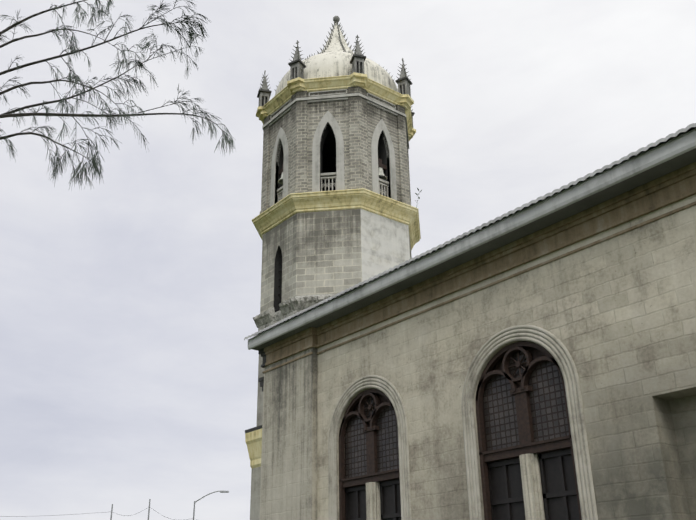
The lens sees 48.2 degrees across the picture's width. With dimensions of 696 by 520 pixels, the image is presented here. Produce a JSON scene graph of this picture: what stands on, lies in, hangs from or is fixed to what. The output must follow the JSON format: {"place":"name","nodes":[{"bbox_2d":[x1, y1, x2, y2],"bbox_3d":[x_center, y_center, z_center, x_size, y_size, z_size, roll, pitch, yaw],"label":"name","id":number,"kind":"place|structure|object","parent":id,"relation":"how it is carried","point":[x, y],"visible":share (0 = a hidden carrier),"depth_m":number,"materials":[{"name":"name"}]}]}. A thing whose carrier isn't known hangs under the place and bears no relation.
{"place":"outdoors","nodes":[
{"label":"outdoors","id":0,"kind":"place"},
{"bbox_2d":[268,89,400,207],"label":"tower belfry walls","id":1,"kind":"structure","parent":0,"point":[338,110],"depth_m":32.16,"materials":[{"name":"grey brick"}]},
{"bbox_2d":[263,89,409,206],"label":"belfry plaster trim","id":2,"kind":"structure","parent":1,"relation":"attached to","point":[328,118],"depth_m":31.76,"materials":[{"name":"grey paint"}]},
{"bbox_2d":[260,209,411,313],"bbox_3d":[-0.363,1.002,32.157,6.000,3.950,6.000,17,-29,-35],"label":"tower shaft","id":3,"kind":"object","parent":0,"point":[331,252],"visible":0.48,"depth_m":29.85,"materials":[{"name":"grey stone"}]},
{"bbox_2d":[253,294,335,330],"bbox_3d":[-0.335,2.776,31.384,6.603,0.760,6.586,17,-29,-35],"label":"ledge","id":4,"kind":"object","parent":3,"relation":"attached to","point":[289,307],"visible":0.19,"depth_m":28.90,"materials":[{"name":"grey stone"}]},
{"bbox_2d":[252,188,420,249],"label":"tower cornice","id":5,"kind":"structure","parent":3,"relation":"on","point":[280,211],"depth_m":30.43,"materials":[{"name":"beige stone"}]},
{"bbox_2d":[277,172,388,201],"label":"balustrades","id":6,"kind":"object","parent":5,"relation":"on","point":[332,176],"visible":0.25,"depth_m":31.21,"materials":[{"name":"white stone"}]},
{"bbox_2d":[0,0,695,519],"label":"sky","id":7,"kind":"structure","parent":0,"point":[129,301],"materials":[{"name":"white"}]},
{"label":"ground","id":8,"kind":"structure","parent":0,"visible":0},
{"bbox_2d":[0,0,230,172],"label":"tree branches","id":9,"kind":"object","parent":8,"relation":"on","point":[9,114],"visible":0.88,"depth_m":5.68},
{"bbox_2d":[0,0,234,189],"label":"tree foliage","id":10,"kind":"object","parent":9,"relation":"attached to","point":[94,164],"visible":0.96,"depth_m":5.83,"materials":[{"name":"green plant"}]},
{"bbox_2d":[193,490,228,519],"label":"street lamp","id":11,"kind":"object","parent":8,"relation":"on","point":[221,491],"visible":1,"depth_m":64.19,"materials":[{"name":"grey metal"}]},
{"bbox_2d":[0,507,196,519],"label":"power lines","id":12,"kind":"object","parent":11,"relation":"attached to","point":[72,514],"visible":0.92,"depth_m":63.39,"materials":[{"name":"grey"}]},
{"bbox_2d":[250,319,280,519],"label":"tower wall","id":13,"kind":"structure","parent":8,"relation":"on","point":[255,494],"depth_m":27.97,"materials":[{"name":"grey stone"}]},
{"bbox_2d":[245,425,261,468],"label":"tower cornice","id":14,"kind":"structure","parent":13,"relation":"attached to","point":[253,438],"depth_m":28.20,"materials":[{"name":"yellow stone"}]},
{"bbox_2d":[278,253,281,310],"bbox_3d":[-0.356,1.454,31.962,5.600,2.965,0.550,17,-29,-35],"label":"window reveal","id":15,"kind":"object","parent":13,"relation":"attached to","point":[281,279],"visible":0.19,"depth_m":30.47,"materials":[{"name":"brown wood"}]},
{"bbox_2d":[260,86,410,213],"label":"corner pilasters","id":16,"kind":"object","parent":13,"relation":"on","point":[358,150],"visible":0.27,"depth_m":31.71,"materials":[{"name":"grey brick"}]},
{"bbox_2d":[278,158,386,193],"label":"bells","id":17,"kind":"object","parent":16,"relation":"in","point":[381,167],"visible":0.19,"depth_m":31.89,"materials":[{"name":"white metal"}]},
{"bbox_2d":[274,16,393,90],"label":"crockets","id":18,"kind":"object","parent":16,"relation":"on","point":[336,19],"visible":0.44,"depth_m":36.66,"materials":[{"name":"grey stone"}]},
{"bbox_2d":[262,93,408,148],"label":"cornice molding","id":19,"kind":"structure","parent":16,"relation":"on","point":[328,97],"depth_m":32.33,"materials":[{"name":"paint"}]},
{"bbox_2d":[256,72,415,140],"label":"cornice","id":20,"kind":"structure","parent":16,"relation":"on","point":[282,97],"depth_m":32.66,"materials":[{"name":"beige stone"}]},
{"bbox_2d":[257,35,414,125],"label":"pinnacles","id":21,"kind":"object","parent":20,"relation":"on","point":[297,65],"visible":0.35,"depth_m":33.13,"materials":[{"name":"grey stone"}]},
{"bbox_2d":[275,23,397,94],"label":"dome","id":22,"kind":"structure","parent":20,"relation":"on","point":[328,64],"depth_m":33.50,"materials":[{"name":"white paint"}]},
{"bbox_2d":[260,347,317,519],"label":"corner pilaster","id":23,"kind":"object","parent":8,"relation":"on","point":[288,489],"visible":0.83,"depth_m":21.53,"materials":[{"name":"stone"}]},
{"bbox_2d":[258,377,263,390],"bbox_3d":[-2.450,3.786,23.494,0.450,0.420,0.270,17,-29,-35],"label":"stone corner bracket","id":24,"kind":"object","parent":23,"relation":"attached to","point":[261,380],"visible":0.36,"depth_m":23.37,"materials":[{"name":"grey stone"}]},
{"bbox_2d":[317,194,695,519],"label":"church walls","id":25,"kind":"structure","parent":8,"relation":"on","point":[616,316],"depth_m":14.70,"materials":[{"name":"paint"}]},
{"bbox_2d":[328,375,411,519],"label":"window surround","id":26,"kind":"object","parent":25,"relation":"attached to","point":[386,387],"visible":1,"depth_m":19.21,"materials":[{"name":"grey stone"}]},
{"bbox_2d":[339,389,400,519],"bbox_3d":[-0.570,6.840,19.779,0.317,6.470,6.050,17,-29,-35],"label":"tracery window","id":27,"kind":"structure","parent":25,"relation":"in","point":[357,404],"depth_m":19.40,"materials":[{"name":"brown wood"}]},
{"bbox_2d":[345,396,398,477],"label":"window panes","id":28,"kind":"structure","parent":27,"relation":"attached to","point":[387,447],"depth_m":19.30,"materials":[{"name":"grey glass"}]},
{"bbox_2d":[345,479,400,519],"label":"window shutters","id":29,"kind":"object","parent":27,"relation":"attached to","point":[355,503],"depth_m":18.64,"materials":[{"name":"black wood"}]},
{"bbox_2d":[366,482,380,519],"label":"column","id":30,"kind":"structure","parent":27,"relation":"attached to","point":[373,510],"depth_m":18.60,"materials":[{"name":"white stone"}]},
{"bbox_2d":[247,127,695,336],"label":"roof tiles","id":31,"kind":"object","parent":25,"relation":"on","point":[660,143],"depth_m":16.70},
{"bbox_2d":[244,123,695,339],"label":"roof edge","id":32,"kind":"object","parent":31,"relation":"attached to","point":[667,137],"visible":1,"depth_m":16.25,"materials":[{"name":"paint"}]},
{"bbox_2d":[248,128,695,349],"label":"eave fascia","id":33,"kind":"structure","parent":25,"relation":"attached to","point":[660,154],"depth_m":16.28,"materials":[{"name":"grey paint"}]},
{"bbox_2d":[252,148,695,350],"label":"eave soffit","id":34,"kind":"structure","parent":25,"relation":"attached to","point":[651,174],"depth_m":16.40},
{"bbox_2d":[258,162,695,373],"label":"cornice molding","id":35,"kind":"structure","parent":25,"relation":"attached to","point":[675,186],"depth_m":16.78,"materials":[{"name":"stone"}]},
{"bbox_2d":[475,342,581,519],"bbox_3d":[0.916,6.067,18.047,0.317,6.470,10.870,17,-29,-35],"label":"tracery window","id":36,"kind":"structure","parent":25,"relation":"in","point":[536,354],"depth_m":15.86,"materials":[{"name":"brown wood"}]},
{"bbox_2d":[515,361,522,367],"bbox_3d":[3.546,2.170,16.151,0.090,0.124,0.130,17,-29,-35],"label":"rosette","id":37,"kind":"object","parent":36,"relation":"attached to","point":[518,364],"visible":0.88,"depth_m":16.12,"materials":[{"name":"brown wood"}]},
{"bbox_2d":[483,351,568,450],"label":"window panes","id":38,"kind":"structure","parent":36,"relation":"attached to","point":[548,410],"depth_m":15.81,"materials":[{"name":"grey glass"}]},
{"bbox_2d":[519,453,544,519],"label":"column","id":39,"kind":"structure","parent":36,"relation":"attached to","point":[532,487],"depth_m":15.07,"materials":[{"name":"grey stone"}]},
{"bbox_2d":[487,448,579,519],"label":"window shutters","id":40,"kind":"object","parent":36,"relation":"attached to","point":[560,502],"depth_m":15.12,"materials":[{"name":"black wood"}]},
{"bbox_2d":[462,325,597,519],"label":"window surround","id":41,"kind":"object","parent":25,"relation":"attached to","point":[553,345],"visible":0.98,"depth_m":15.58,"materials":[{"name":"grey stone"}]}
]}

